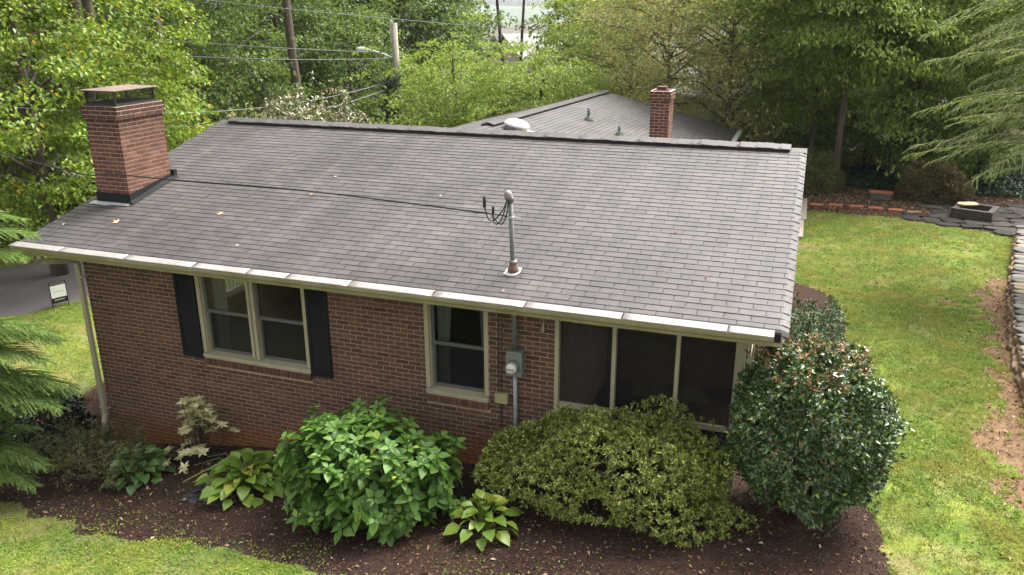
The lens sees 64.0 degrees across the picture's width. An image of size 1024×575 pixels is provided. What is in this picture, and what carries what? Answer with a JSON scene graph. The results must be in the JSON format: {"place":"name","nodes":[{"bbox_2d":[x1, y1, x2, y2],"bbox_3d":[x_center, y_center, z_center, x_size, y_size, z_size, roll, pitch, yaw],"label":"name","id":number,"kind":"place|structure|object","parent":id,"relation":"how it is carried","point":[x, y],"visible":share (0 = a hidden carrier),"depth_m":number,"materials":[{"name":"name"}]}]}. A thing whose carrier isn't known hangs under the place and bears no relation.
{"place":"outdoors","nodes":[
{"label":"outdoors","id":0,"kind":"place"},
{"bbox_2d":[0,261,88,317],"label":"road","id":1,"kind":"structure","parent":0,"point":[21,285],"depth_m":23.37,"materials":[{"name":"grey asphalt"}]},
{"bbox_2d":[82,0,652,7],"label":"sky","id":2,"kind":"structure","parent":0,"point":[489,2],"materials":[{"name":"white"}]},
{"bbox_2d":[196,4,576,24],"bbox_3d":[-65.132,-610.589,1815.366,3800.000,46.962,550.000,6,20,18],"label":"hills","id":3,"kind":"structure","parent":0,"point":[513,11],"depth_m":1704.97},
{"bbox_2d":[0,186,1023,574],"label":"mulch bed","id":4,"kind":"object","parent":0,"point":[718,406],"visible":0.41,"depth_m":10.07,"materials":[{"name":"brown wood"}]},
{"bbox_2d":[0,211,81,493],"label":"false cypress","id":5,"kind":"object","parent":4,"relation":"on","point":[12,450],"visible":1,"depth_m":11.92,"materials":[{"name":"green plant"}]},
{"bbox_2d":[0,372,98,464],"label":"dark shrub","id":6,"kind":"object","parent":4,"relation":"on","point":[81,414],"visible":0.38,"depth_m":13.91,"materials":[{"name":"green plant"}]},
{"bbox_2d":[26,416,103,475],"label":"olive azalea","id":7,"kind":"object","parent":4,"relation":"on","point":[61,429],"visible":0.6,"depth_m":13.42,"materials":[{"name":"green plant"}]},
{"bbox_2d":[60,378,95,396],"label":"striped grass","id":8,"kind":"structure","parent":4,"relation":"on","point":[83,390],"depth_m":16.23,"materials":[{"name":"green plant"}]},
{"bbox_2d":[37,419,157,491],"bbox_3d":[-6.276,2.546,12.648,2.021,0.954,1.476,6,20,18],"label":"olive azalea","id":9,"kind":"object","parent":4,"relation":"on","point":[102,462],"visible":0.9,"depth_m":12.47,"materials":[{"name":"green plant"}]},
{"bbox_2d":[84,442,181,496],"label":"hosta","id":10,"kind":"object","parent":4,"relation":"on","point":[153,464],"visible":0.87,"depth_m":12.31,"materials":[{"name":"green plant"}]},
{"bbox_2d":[156,395,239,472],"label":"variegated shrub","id":11,"kind":"object","parent":4,"relation":"on","point":[200,450],"visible":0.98,"depth_m":12.49,"materials":[{"name":"beige plant"}]},
{"bbox_2d":[176,483,236,505],"bbox_3d":[-4.295,2.934,11.653,0.808,0.125,0.617,6,20,18],"label":"weed fabric","id":12,"kind":"object","parent":4,"relation":"on","point":[194,499],"visible":0.45,"depth_m":11.57,"materials":[{"name":"black fabric"}]},
{"bbox_2d":[183,446,286,509],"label":"hosta","id":13,"kind":"object","parent":4,"relation":"on","point":[243,482],"visible":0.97,"depth_m":11.44,"materials":[{"name":"green plant"}]},
{"bbox_2d":[264,394,466,546],"bbox_3d":[-1.878,2.281,10.581,2.858,1.522,1.949,6,20,18],"label":"hydrangea bush","id":14,"kind":"object","parent":4,"relation":"on","point":[380,481],"visible":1,"depth_m":10.11,"materials":[{"name":"green plant"}]},
{"bbox_2d":[443,489,523,550],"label":"hosta","id":15,"kind":"object","parent":4,"relation":"on","point":[467,508],"visible":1,"depth_m":9.91,"materials":[{"name":"green plant"}]},
{"bbox_2d":[471,393,759,548],"bbox_3d":[1.276,2.053,10.161,3.585,1.645,1.949,6,20,18],"label":"azalea hedge","id":16,"kind":"object","parent":4,"relation":"on","point":[698,487],"visible":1,"depth_m":9.77,"materials":[{"name":"green plant"}]},
{"bbox_2d":[753,285,848,412],"bbox_3d":[4.729,0.846,13.486,1.606,1.412,3.480,6,20,18],"label":"rose bush","id":17,"kind":"object","parent":4,"relation":"on","point":[803,328],"visible":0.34,"depth_m":13.41,"materials":[{"name":"green plant"}]},
{"bbox_2d":[708,330,913,536],"bbox_3d":[3.389,1.669,9.483,2.080,2.369,2.008,-10,21,-26],"label":"holly bush","id":18,"kind":"object","parent":4,"relation":"on","point":[751,408],"visible":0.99,"depth_m":8.98,"materials":[{"name":"green plant"}]},
{"bbox_2d":[797,147,846,194],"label":"mound shrub","id":19,"kind":"object","parent":4,"relation":"on","point":[819,176],"visible":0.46,"depth_m":26.52,"materials":[{"name":"green plant"}]},
{"bbox_2d":[869,190,893,199],"bbox_3d":[11.611,-2.904,25.769,0.680,0.250,0.260,6,20,18],"label":"planter box","id":20,"kind":"object","parent":4,"relation":"on","point":[880,194],"visible":1,"depth_m":25.69,"materials":[{"name":"stone"}]},
{"bbox_2d":[892,156,977,204],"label":"mound shrub","id":21,"kind":"object","parent":4,"relation":"on","point":[929,181],"visible":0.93,"depth_m":25.11,"materials":[{"name":"green plant"}]},
{"bbox_2d":[900,201,1023,236],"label":"flagstone patio","id":22,"kind":"structure","parent":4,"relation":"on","point":[1004,215],"depth_m":23.24,"materials":[{"name":"grey stone"}]},
{"bbox_2d":[950,201,999,221],"bbox_3d":[13.278,-2.186,23.485,1.050,0.246,1.050,14,24,36],"label":"fire pit","id":23,"kind":"object","parent":22,"relation":"on","point":[984,212],"visible":0.94,"depth_m":23.20,"materials":[{"name":"stone"}]},
{"bbox_2d":[957,202,978,205],"bbox_3d":[13.167,-2.420,23.670,0.639,0.055,0.395,0,19,1],"label":"stone disc","id":24,"kind":"object","parent":23,"relation":"on","point":[968,203],"visible":1,"depth_m":23.59,"materials":[{"name":"beige stone"}]},
{"bbox_2d":[0,210,1023,574],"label":"lawn","id":25,"kind":"structure","parent":0,"point":[686,394],"depth_m":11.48,"materials":[{"name":"green plant"}]},
{"bbox_2d":[48,280,69,308],"bbox_3d":[-12.127,0.181,21.914,0.028,0.730,0.434,15,24,38],"label":"yard sign","id":26,"kind":"object","parent":25,"relation":"on","point":[58,293],"visible":1,"depth_m":21.89,"materials":[{"name":"white plastic"}]},
{"bbox_2d":[0,295,1003,574],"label":"clover","id":27,"kind":"object","parent":25,"relation":"on","point":[62,545],"visible":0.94,"depth_m":10.75,"materials":[{"name":"green plant"}]},
{"bbox_2d":[0,186,1023,574],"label":"leaf litter","id":28,"kind":"object","parent":25,"relation":"on","point":[866,202],"visible":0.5,"depth_m":13.50,"materials":[{"name":"plant"}]},
{"bbox_2d":[841,260,1023,509],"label":"bare dirt","id":29,"kind":"structure","parent":25,"relation":"on","point":[1000,427],"depth_m":12.15,"materials":[{"name":"brown soil"}]},
{"bbox_2d":[0,24,1023,231],"bbox_3d":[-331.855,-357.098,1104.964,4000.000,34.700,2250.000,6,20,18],"label":"ground","id":30,"kind":"structure","parent":0,"point":[508,31],"depth_m":71.33,"materials":[{"name":"green plant"}]},
{"bbox_2d":[0,83,35,240],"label":"bare trunk tree","id":31,"kind":"object","parent":30,"relation":"on","point":[5,166],"visible":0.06,"depth_m":27.35,"materials":[{"name":"grey plant"}]},
{"bbox_2d":[0,0,82,204],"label":"forest tree","id":32,"kind":"object","parent":30,"relation":"on","point":[31,70],"visible":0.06,"depth_m":27.35,"materials":[{"name":"green plant"}]},
{"bbox_2d":[1,0,98,180],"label":"forest tree","id":33,"kind":"object","parent":30,"relation":"on","point":[33,64],"depth_m":34.05,"materials":[{"name":"green plant"}]},
{"bbox_2d":[31,122,94,214],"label":"understorey bush","id":34,"kind":"object","parent":30,"relation":"on","point":[56,208],"visible":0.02,"depth_m":30.49,"materials":[{"name":"green plant"}]},
{"bbox_2d":[0,4,150,110],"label":"forest tree","id":35,"kind":"object","parent":30,"relation":"on","point":[83,17],"visible":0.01,"depth_m":38.75,"materials":[{"name":"green plant"}]},
{"bbox_2d":[68,0,97,190],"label":"bare trunk tree","id":36,"kind":"object","parent":30,"relation":"on","point":[75,3],"depth_m":25.32,"materials":[{"name":"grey plant"}]},
{"bbox_2d":[82,0,102,99],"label":"bare trunk tree","id":37,"kind":"object","parent":30,"relation":"on","point":[87,5],"visible":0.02,"depth_m":26.29,"materials":[{"name":"grey plant"}]},
{"bbox_2d":[0,0,213,147],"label":"forest tree","id":38,"kind":"object","parent":30,"relation":"on","point":[46,87],"visible":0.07,"depth_m":31.71,"materials":[{"name":"green plant"}]},
{"bbox_2d":[0,0,218,275],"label":"lime tree","id":39,"kind":"object","parent":30,"relation":"on","point":[31,138],"visible":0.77,"depth_m":22.16,"materials":[{"name":"green plant"}]},
{"bbox_2d":[46,30,218,164],"bbox_3d":[-13.410,-5.499,29.539,6.610,7.235,6.363,6,20,18],"label":"lime tree","id":40,"kind":"object","parent":30,"relation":"on","point":[139,55],"visible":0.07,"depth_m":29.11,"materials":[{"name":"green plant"}]},
{"bbox_2d":[54,1,219,77],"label":"forest tree","id":41,"kind":"object","parent":30,"relation":"on","point":[138,28],"depth_m":41.32,"materials":[{"name":"green plant"}]},
{"bbox_2d":[71,1,252,124],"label":"forest tree","id":42,"kind":"object","parent":30,"relation":"on","point":[210,65],"visible":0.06,"depth_m":37.44,"materials":[{"name":"green plant"}]},
{"bbox_2d":[149,0,181,144],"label":"bare trunk tree","id":43,"kind":"object","parent":30,"relation":"on","point":[156,23],"visible":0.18,"depth_m":29.32,"materials":[{"name":"brown plant"}]},
{"bbox_2d":[107,0,278,119],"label":"forest tree","id":44,"kind":"object","parent":30,"relation":"on","point":[247,47],"visible":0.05,"depth_m":40.77,"materials":[{"name":"green plant"}]},
{"bbox_2d":[182,0,206,127],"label":"bare trunk tree","id":45,"kind":"object","parent":30,"relation":"on","point":[187,45],"visible":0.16,"depth_m":33.34,"materials":[{"name":"brown plant"}]},
{"bbox_2d":[141,0,323,127],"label":"forest tree","id":46,"kind":"object","parent":30,"relation":"on","point":[264,66],"visible":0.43,"depth_m":33.86,"materials":[{"name":"green plant"}]},
{"bbox_2d":[160,0,310,111],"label":"forest tree","id":47,"kind":"object","parent":30,"relation":"on","point":[267,41],"visible":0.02,"depth_m":47.79,"materials":[{"name":"green plant"}]},
{"bbox_2d":[228,102,262,116],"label":"crape myrtle","id":48,"kind":"object","parent":30,"relation":"on","point":[251,109],"visible":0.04,"depth_m":22.00,"materials":[{"name":"beige plant"}]},
{"bbox_2d":[234,95,295,116],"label":"understorey bush","id":49,"kind":"object","parent":30,"relation":"on","point":[258,110],"visible":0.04,"depth_m":37.98,"materials":[{"name":"green plant"}]},
{"bbox_2d":[197,0,370,117],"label":"forest tree","id":50,"kind":"object","parent":30,"relation":"on","point":[307,36],"visible":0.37,"depth_m":40.26,"materials":[{"name":"green plant"}]},
{"bbox_2d":[282,0,304,119],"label":"bare trunk tree","id":51,"kind":"object","parent":30,"relation":"on","point":[289,31],"visible":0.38,"depth_m":35.40,"materials":[{"name":"brown plant"}]},
{"bbox_2d":[262,70,370,123],"bbox_3d":[-5.902,-3.409,24.079,4.396,5.771,3.888,6,20,18],"label":"camellia","id":52,"kind":"object","parent":30,"relation":"on","point":[285,104],"visible":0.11,"depth_m":23.32,"materials":[{"name":"white plant"}]},
{"bbox_2d":[251,0,412,116],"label":"forest tree","id":53,"kind":"object","parent":30,"relation":"on","point":[398,27],"visible":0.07,"depth_m":46.53,"materials":[{"name":"green plant"}]},
{"bbox_2d":[260,0,422,122],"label":"forest tree","id":54,"kind":"object","parent":30,"relation":"on","point":[351,30],"visible":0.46,"depth_m":40.05,"materials":[{"name":"green plant"}]},
{"bbox_2d":[316,107,371,123],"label":"understorey bush","id":55,"kind":"object","parent":30,"relation":"on","point":[358,116],"visible":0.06,"depth_m":39.79,"materials":[{"name":"green plant"}]},
{"bbox_2d":[333,84,379,121],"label":"understorey bush","id":56,"kind":"object","parent":30,"relation":"on","point":[359,88],"visible":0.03,"depth_m":43.54,"materials":[{"name":"green plant"}]},
{"bbox_2d":[301,0,443,111],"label":"forest tree","id":57,"kind":"object","parent":30,"relation":"on","point":[422,13],"visible":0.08,"depth_m":51.66,"materials":[{"name":"green plant"}]},
{"bbox_2d":[356,19,402,123],"bbox_3d":[-5.661,-7.814,35.560,1.889,7.361,0.373,0,19,0],"label":"utility pole","id":58,"kind":"object","parent":30,"relation":"on","point":[394,39],"visible":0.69,"depth_m":34.72,"materials":[{"name":"grey wood"}]},
{"bbox_2d":[0,24,392,52],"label":"power line","id":59,"kind":"object","parent":58,"relation":"attached to","point":[266,47],"visible":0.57,"depth_m":32.08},
{"bbox_2d":[8,80,393,113],"bbox_3d":[-9.683,-6.648,28.293,0.031,1.140,17.212,12,22,31],"label":"power line","id":60,"kind":"object","parent":58,"relation":"attached to","point":[215,111],"visible":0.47,"depth_m":28.46,"materials":[{"name":"black rubber"}]},
{"bbox_2d":[12,42,392,59],"bbox_3d":[-11.343,-8.957,30.775,15.100,1.207,0.036,-12,22,-31],"label":"power line","id":61,"kind":"object","parent":58,"relation":"attached to","point":[286,59],"visible":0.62,"depth_m":32.44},
{"bbox_2d":[164,86,393,127],"bbox_3d":[-7.534,-6.370,29.029,0.036,0.490,14.168,7,20,20],"label":"power line","id":62,"kind":"object","parent":58,"relation":"attached to","point":[287,116],"visible":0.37,"depth_m":30.87,"materials":[{"name":"black rubber"}]},
{"bbox_2d":[205,0,391,18],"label":"power line","id":63,"kind":"object","parent":58,"relation":"attached to","point":[299,10],"visible":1,"depth_m":32.39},
{"bbox_2d":[392,18,547,30],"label":"power line","id":64,"kind":"object","parent":58,"relation":"attached to","point":[465,25],"visible":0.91,"depth_m":41.42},
{"bbox_2d":[366,69,413,123],"bbox_3d":[-5.183,-6.667,35.316,2.820,5.347,3.141,6,20,18],"label":"juniper tree","id":65,"kind":"object","parent":30,"relation":"on","point":[389,84],"visible":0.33,"depth_m":34.81,"materials":[{"name":"green plant"}]},
{"bbox_2d":[8,84,806,491],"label":"brick house","id":66,"kind":"structure","parent":30,"relation":"on","point":[334,304],"depth_m":12.46,"materials":[{"name":"brick"}]},
{"bbox_2d":[194,276,312,380],"bbox_3d":[-3.832,0.835,12.436,1.923,2.250,0.323,6,20,18],"label":"window","id":67,"kind":"structure","parent":66,"relation":"in","point":[258,360],"depth_m":12.41,"materials":[{"name":"beige paint"}]},
{"bbox_2d":[423,304,489,409],"bbox_3d":[-0.719,0.858,11.279,0.948,1.557,0.324,6,20,18],"label":"window","id":68,"kind":"structure","parent":66,"relation":"in","point":[441,391],"depth_m":11.36,"materials":[{"name":"beige paint"}]},
{"bbox_2d":[495,313,508,427],"bbox_3d":[-0.137,1.368,11.058,0.185,2.520,0.093,6,20,18],"label":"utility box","id":69,"kind":"object","parent":66,"relation":"attached to","point":[501,397],"visible":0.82,"depth_m":11.06,"materials":[{"name":"grey metal"}]},
{"bbox_2d":[483,190,521,275],"bbox_3d":[-0.125,-0.601,10.551,0.490,1.334,0.215,6,20,18],"label":"service mast","id":70,"kind":"object","parent":66,"relation":"on","point":[513,269],"visible":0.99,"depth_m":10.44,"materials":[{"name":"metal"}]},
{"bbox_2d":[0,153,492,214],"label":"service wire","id":71,"kind":"object","parent":70,"relation":"attached to","point":[255,186],"visible":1,"depth_m":11.69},
{"bbox_2d":[506,315,524,468],"bbox_3d":[0.024,1.422,10.916,0.224,2.570,0.273,6,20,18],"label":"electric meter","id":72,"kind":"object","parent":66,"relation":"attached to","point":[515,362],"visible":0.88,"depth_m":10.75,"materials":[{"name":"grey metal"}]},
{"bbox_2d":[352,62,463,125],"bbox_3d":[-5.082,-8.210,40.045,6.353,5.514,6.158,11,22,30],"label":"dogwood tree","id":73,"kind":"object","parent":30,"relation":"on","point":[378,112],"visible":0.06,"depth_m":39.03,"materials":[{"name":"green plant"}]},
{"bbox_2d":[307,0,518,109],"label":"forest tree","id":74,"kind":"object","parent":30,"relation":"on","point":[453,7],"visible":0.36,"depth_m":47.59,"materials":[{"name":"green plant"}]},
{"bbox_2d":[367,0,505,109],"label":"forest tree","id":75,"kind":"object","parent":30,"relation":"on","point":[475,49],"visible":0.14,"depth_m":54.00,"materials":[{"name":"green plant"}]},
{"bbox_2d":[339,10,534,127],"bbox_3d":[-2.957,-7.789,35.019,8.351,7.734,8.242,-11,22,-29],"label":"dogwood tree","id":76,"kind":"object","parent":30,"relation":"on","point":[437,92],"visible":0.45,"depth_m":33.95,"materials":[{"name":"green plant"}]},
{"bbox_2d":[427,61,545,127],"bbox_3d":[-0.815,-7.852,38.439,6.872,5.485,6.595,6,20,18],"label":"dogwood tree","id":77,"kind":"object","parent":30,"relation":"on","point":[468,101],"visible":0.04,"depth_m":37.54,"materials":[{"name":"green plant"}]},
{"bbox_2d":[496,0,505,79],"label":"bare trunk tree","id":78,"kind":"object","parent":30,"relation":"on","point":[499,28],"visible":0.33,"depth_m":59.32,"materials":[{"name":"brown plant"}]},
{"bbox_2d":[5,0,1015,106],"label":"wood","id":79,"kind":"object","parent":30,"relation":"on","point":[529,32],"visible":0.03,"depth_m":63.71,"materials":[{"name":"green plant"}]},
{"bbox_2d":[519,0,524,77],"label":"bare trunk tree","id":80,"kind":"object","parent":30,"relation":"on","point":[522,21],"visible":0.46,"depth_m":60.87,"materials":[{"name":"plant"}]},
{"bbox_2d":[425,33,638,124],"bbox_3d":[1.519,-7.155,33.872,9.586,6.333,8.479,-11,22,-29],"label":"dogwood tree","id":81,"kind":"object","parent":30,"relation":"on","point":[575,84],"visible":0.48,"depth_m":32.27,"materials":[{"name":"green plant"}]},
{"bbox_2d":[486,32,590,97],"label":"house","id":82,"kind":"structure","parent":30,"relation":"on","point":[510,37],"depth_m":83.62,"materials":[{"name":"beige"}]},
{"bbox_2d":[500,0,662,102],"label":"dogwood tree","id":83,"kind":"object","parent":30,"relation":"on","point":[550,38],"visible":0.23,"depth_m":38.58,"materials":[{"name":"green plant"}]},
{"bbox_2d":[515,0,685,88],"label":"forest tree","id":84,"kind":"object","parent":30,"relation":"on","point":[549,22],"visible":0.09,"depth_m":56.43,"materials":[{"name":"green plant"}]},
{"bbox_2d":[558,0,699,69],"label":"forest tree","id":85,"kind":"object","parent":30,"relation":"on","point":[606,16],"visible":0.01,"depth_m":48.11,"materials":[{"name":"green plant"}]},
{"bbox_2d":[548,0,715,109],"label":"speckled tree","id":86,"kind":"object","parent":30,"relation":"on","point":[607,65],"visible":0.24,"depth_m":35.75,"materials":[{"name":"green plant"}]},
{"bbox_2d":[571,0,765,140],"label":"speckled tree","id":87,"kind":"object","parent":30,"relation":"on","point":[640,22],"visible":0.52,"depth_m":30.55,"materials":[{"name":"green plant"}]},
{"bbox_2d":[617,0,827,143],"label":"speckled tree","id":88,"kind":"object","parent":30,"relation":"on","point":[732,85],"visible":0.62,"depth_m":28.37,"materials":[{"name":"green plant"}]},
{"bbox_2d":[626,20,902,150],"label":"house","id":89,"kind":"structure","parent":30,"relation":"on","point":[758,138],"depth_m":34.42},
{"bbox_2d":[708,104,724,124],"bbox_3d":[8.525,-7.017,34.263,0.048,1.300,1.100,-6,20,-18],"label":"window","id":90,"kind":"structure","parent":89,"relation":"in","point":[716,105],"depth_m":34.12,"materials":[{"name":"glass"}]},
{"bbox_2d":[673,0,868,141],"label":"shade tree","id":91,"kind":"object","parent":30,"relation":"on","point":[712,119],"visible":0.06,"depth_m":32.81,"materials":[{"name":"green plant"}]},
{"bbox_2d":[731,90,850,155],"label":"understorey bush","id":92,"kind":"object","parent":30,"relation":"on","point":[794,137],"visible":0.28,"depth_m":30.14,"materials":[{"name":"green plant"}]},
{"bbox_2d":[680,0,980,172],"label":"shade tree","id":93,"kind":"object","parent":30,"relation":"on","point":[813,116],"visible":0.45,"depth_m":26.95,"materials":[{"name":"green plant"}]},
{"bbox_2d":[705,0,982,184],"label":"shade tree","id":94,"kind":"object","parent":30,"relation":"on","point":[880,38],"visible":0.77,"depth_m":25.27,"materials":[{"name":"green plant"}]},
{"bbox_2d":[777,0,1023,181],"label":"shade tree","id":95,"kind":"object","parent":30,"relation":"on","point":[897,119],"visible":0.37,"depth_m":25.82,"materials":[{"name":"green plant"}]},
{"bbox_2d":[859,0,1023,153],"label":"shade tree","id":96,"kind":"object","parent":30,"relation":"on","point":[996,20],"visible":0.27,"depth_m":25.94,"materials":[{"name":"green plant"}]},
{"bbox_2d":[902,0,1023,189],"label":"hemlock tree","id":97,"kind":"object","parent":30,"relation":"on","point":[991,93],"visible":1,"depth_m":16.71,"materials":[{"name":"green plant"}]},
{"bbox_2d":[935,1,1023,160],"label":"forest tree","id":98,"kind":"object","parent":30,"relation":"on","point":[972,64],"visible":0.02,"depth_m":30.81,"materials":[{"name":"green plant"}]},
{"bbox_2d":[1005,225,1023,407],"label":"stone wall","id":99,"kind":"structure","parent":30,"relation":"on","point":[1014,295],"depth_m":15.84,"materials":[{"name":"stone"}]},
{"bbox_2d":[0,164,1023,248],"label":"forest floor","id":100,"kind":"structure","parent":0,"point":[846,186],"depth_m":27.46,"materials":[{"name":"brown plant"}]},
{"bbox_2d":[775,99,887,165],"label":"understorey bush","id":101,"kind":"object","parent":100,"relation":"on","point":[832,124],"visible":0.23,"depth_m":30.13,"materials":[{"name":"green plant"}]},
{"bbox_2d":[802,95,925,169],"bbox_3d":[12.740,-5.443,29.520,4.609,3.198,4.279,-10,21,-26],"label":"understorey bush","id":102,"kind":"object","parent":100,"relation":"on","point":[869,146],"visible":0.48,"depth_m":28.94,"materials":[{"name":"green plant"}]},
{"bbox_2d":[846,85,965,172],"bbox_3d":[14.427,-5.658,29.566,4.308,3.574,4.771,-8,20,-21],"label":"understorey bush","id":103,"kind":"object","parent":100,"relation":"on","point":[897,164],"visible":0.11,"depth_m":28.96,"materials":[{"name":"green plant"}]},
{"bbox_2d":[806,160,1023,198],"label":"ivy","id":104,"kind":"object","parent":100,"relation":"on","point":[1003,185],"visible":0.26,"depth_m":27.80,"materials":[{"name":"green plant"}]},
{"bbox_2d":[879,99,1017,183],"bbox_3d":[14.760,-4.857,27.946,4.140,3.075,4.497,14,24,36],"label":"understorey bush","id":105,"kind":"object","parent":100,"relation":"on","point":[932,138],"visible":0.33,"depth_m":27.18,"materials":[{"name":"green plant"}]},
{"bbox_2d":[907,75,1023,185],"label":"understorey bush","id":106,"kind":"object","parent":100,"relation":"on","point":[999,153],"visible":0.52,"depth_m":26.07,"materials":[{"name":"green plant"}]},
{"bbox_2d":[799,198,806,238],"bbox_3d":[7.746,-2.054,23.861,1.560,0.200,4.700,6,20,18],"label":"downspout","id":107,"kind":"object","parent":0,"point":[803,211],"visible":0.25,"depth_m":23.50,"materials":[{"name":"metal"}]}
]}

